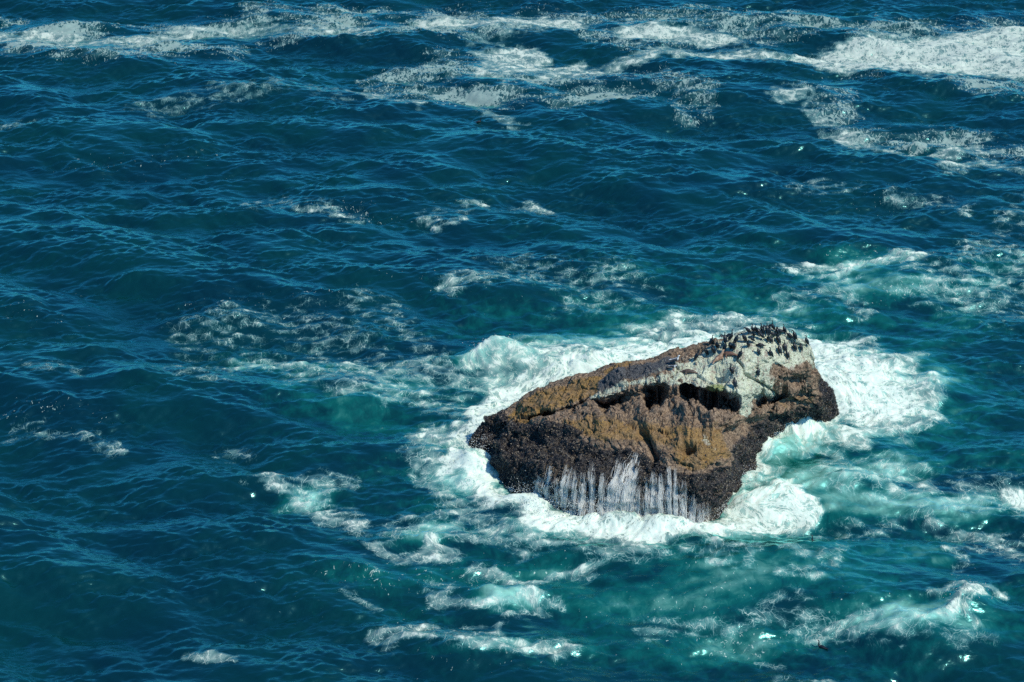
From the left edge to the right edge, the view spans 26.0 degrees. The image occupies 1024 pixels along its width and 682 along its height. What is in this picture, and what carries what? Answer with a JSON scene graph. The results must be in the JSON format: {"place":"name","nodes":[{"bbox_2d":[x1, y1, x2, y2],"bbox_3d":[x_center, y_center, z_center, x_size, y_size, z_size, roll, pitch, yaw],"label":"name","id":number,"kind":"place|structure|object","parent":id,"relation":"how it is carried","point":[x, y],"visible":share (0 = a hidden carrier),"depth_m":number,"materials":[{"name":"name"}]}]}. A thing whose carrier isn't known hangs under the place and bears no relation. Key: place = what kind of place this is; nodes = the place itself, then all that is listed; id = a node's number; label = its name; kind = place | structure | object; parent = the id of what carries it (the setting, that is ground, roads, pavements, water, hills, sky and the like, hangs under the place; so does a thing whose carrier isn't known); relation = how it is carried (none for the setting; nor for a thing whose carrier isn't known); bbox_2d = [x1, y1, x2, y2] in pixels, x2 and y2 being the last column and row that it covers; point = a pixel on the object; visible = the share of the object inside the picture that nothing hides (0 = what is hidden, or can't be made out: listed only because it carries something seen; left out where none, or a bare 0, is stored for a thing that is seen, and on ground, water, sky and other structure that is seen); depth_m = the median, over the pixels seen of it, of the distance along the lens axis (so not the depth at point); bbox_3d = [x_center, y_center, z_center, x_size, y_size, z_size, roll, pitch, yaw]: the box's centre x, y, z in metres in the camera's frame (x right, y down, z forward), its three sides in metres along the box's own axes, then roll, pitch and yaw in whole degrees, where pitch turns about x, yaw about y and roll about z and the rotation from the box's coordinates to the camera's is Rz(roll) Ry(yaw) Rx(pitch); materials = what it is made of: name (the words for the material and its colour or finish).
{"place":"outdoors","nodes":[
{"label":"outdoors","id":0,"kind":"place"},
{"bbox_2d":[0,0,1023,681],"bbox_3d":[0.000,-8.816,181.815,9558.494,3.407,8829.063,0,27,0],"label":"sea","id":1,"kind":"structure","parent":0,"point":[268,268],"depth_m":168.79,"materials":[{"name":"liquid"}]},
{"bbox_2d":[469,327,839,521],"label":"sea rock","id":2,"kind":"object","parent":1,"relation":"in","point":[707,430],"visible":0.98,"depth_m":145.95,"materials":[{"name":"brown stone"}]},
{"bbox_2d":[506,453,711,523],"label":"cascading water","id":3,"kind":"structure","parent":2,"relation":"on","point":[625,490],"depth_m":141.61,"materials":[{"name":"white liquid"}]},
{"bbox_2d":[669,355,679,361],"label":"gull","id":4,"kind":"object","parent":2,"relation":"on","point":[675,359],"visible":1,"depth_m":146.53,"materials":[{"name":"white"}]},
{"bbox_2d":[680,369,697,374],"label":"sea lion","id":5,"kind":"object","parent":2,"relation":"on","point":[685,371],"visible":1,"depth_m":146.12},
{"bbox_2d":[693,350,698,360],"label":"cormorant","id":6,"kind":"object","parent":2,"relation":"on","point":[696,355],"visible":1,"depth_m":146.69,"materials":[{"name":"black"}]},
{"bbox_2d":[715,339,719,349],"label":"cormorant","id":7,"kind":"object","parent":2,"relation":"on","point":[717,344],"visible":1,"depth_m":146.74,"materials":[{"name":"black"}]},
{"bbox_2d":[712,349,724,363],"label":"sea lion","id":8,"kind":"object","parent":2,"relation":"on","point":[719,357],"visible":1,"depth_m":146.12},
{"bbox_2d":[719,332,731,341],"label":"cormorant","id":9,"kind":"object","parent":2,"relation":"on","point":[724,336],"visible":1,"depth_m":146.68,"materials":[{"name":"black"}]},
{"bbox_2d":[723,351,736,357],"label":"sea lion","id":10,"kind":"object","parent":2,"relation":"on","point":[727,353],"visible":1,"depth_m":146.05},
{"bbox_2d":[729,363,733,374],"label":"cormorant","id":11,"kind":"object","parent":2,"relation":"on","point":[731,369],"visible":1,"depth_m":145.23,"materials":[{"name":"black"}]},
{"bbox_2d":[732,377,736,388],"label":"cormorant","id":12,"kind":"object","parent":2,"relation":"on","point":[734,380],"visible":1,"depth_m":143.70,"materials":[{"name":"black"}]},
{"bbox_2d":[737,348,742,359],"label":"cormorant","id":13,"kind":"object","parent":2,"relation":"on","point":[740,353],"visible":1,"depth_m":145.62,"materials":[{"name":"black"}]},
{"bbox_2d":[741,333,747,342],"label":"cormorant","id":14,"kind":"object","parent":2,"relation":"on","point":[744,337],"visible":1,"depth_m":146.56,"materials":[{"name":"black"}]},
{"bbox_2d":[762,323,773,334],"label":"cormorant","id":15,"kind":"object","parent":2,"relation":"on","point":[767,327],"visible":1,"depth_m":147.08,"materials":[{"name":"black"}]},
{"bbox_2d":[776,334,780,343],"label":"cormorant","id":16,"kind":"object","parent":2,"relation":"on","point":[778,339],"visible":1,"depth_m":147.46,"materials":[{"name":"black"}]},
{"bbox_2d":[777,343,781,354],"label":"cormorant","id":17,"kind":"object","parent":2,"relation":"on","point":[779,348],"visible":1,"depth_m":147.30,"materials":[{"name":"black"}]},
{"bbox_2d":[791,330,797,339],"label":"cormorant","id":18,"kind":"object","parent":2,"relation":"on","point":[795,335],"visible":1,"depth_m":148.00,"materials":[{"name":"black"}]},
{"bbox_2d":[453,336,985,598],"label":"spray","id":19,"kind":"object","parent":1,"relation":"on","point":[636,499],"visible":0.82,"depth_m":142.82,"materials":[{"name":"white liquid"}]},
{"bbox_2d":[818,640,828,648],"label":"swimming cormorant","id":20,"kind":"object","parent":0,"point":[822,646],"visible":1,"depth_m":130.76,"materials":[{"name":"black"}]}
]}

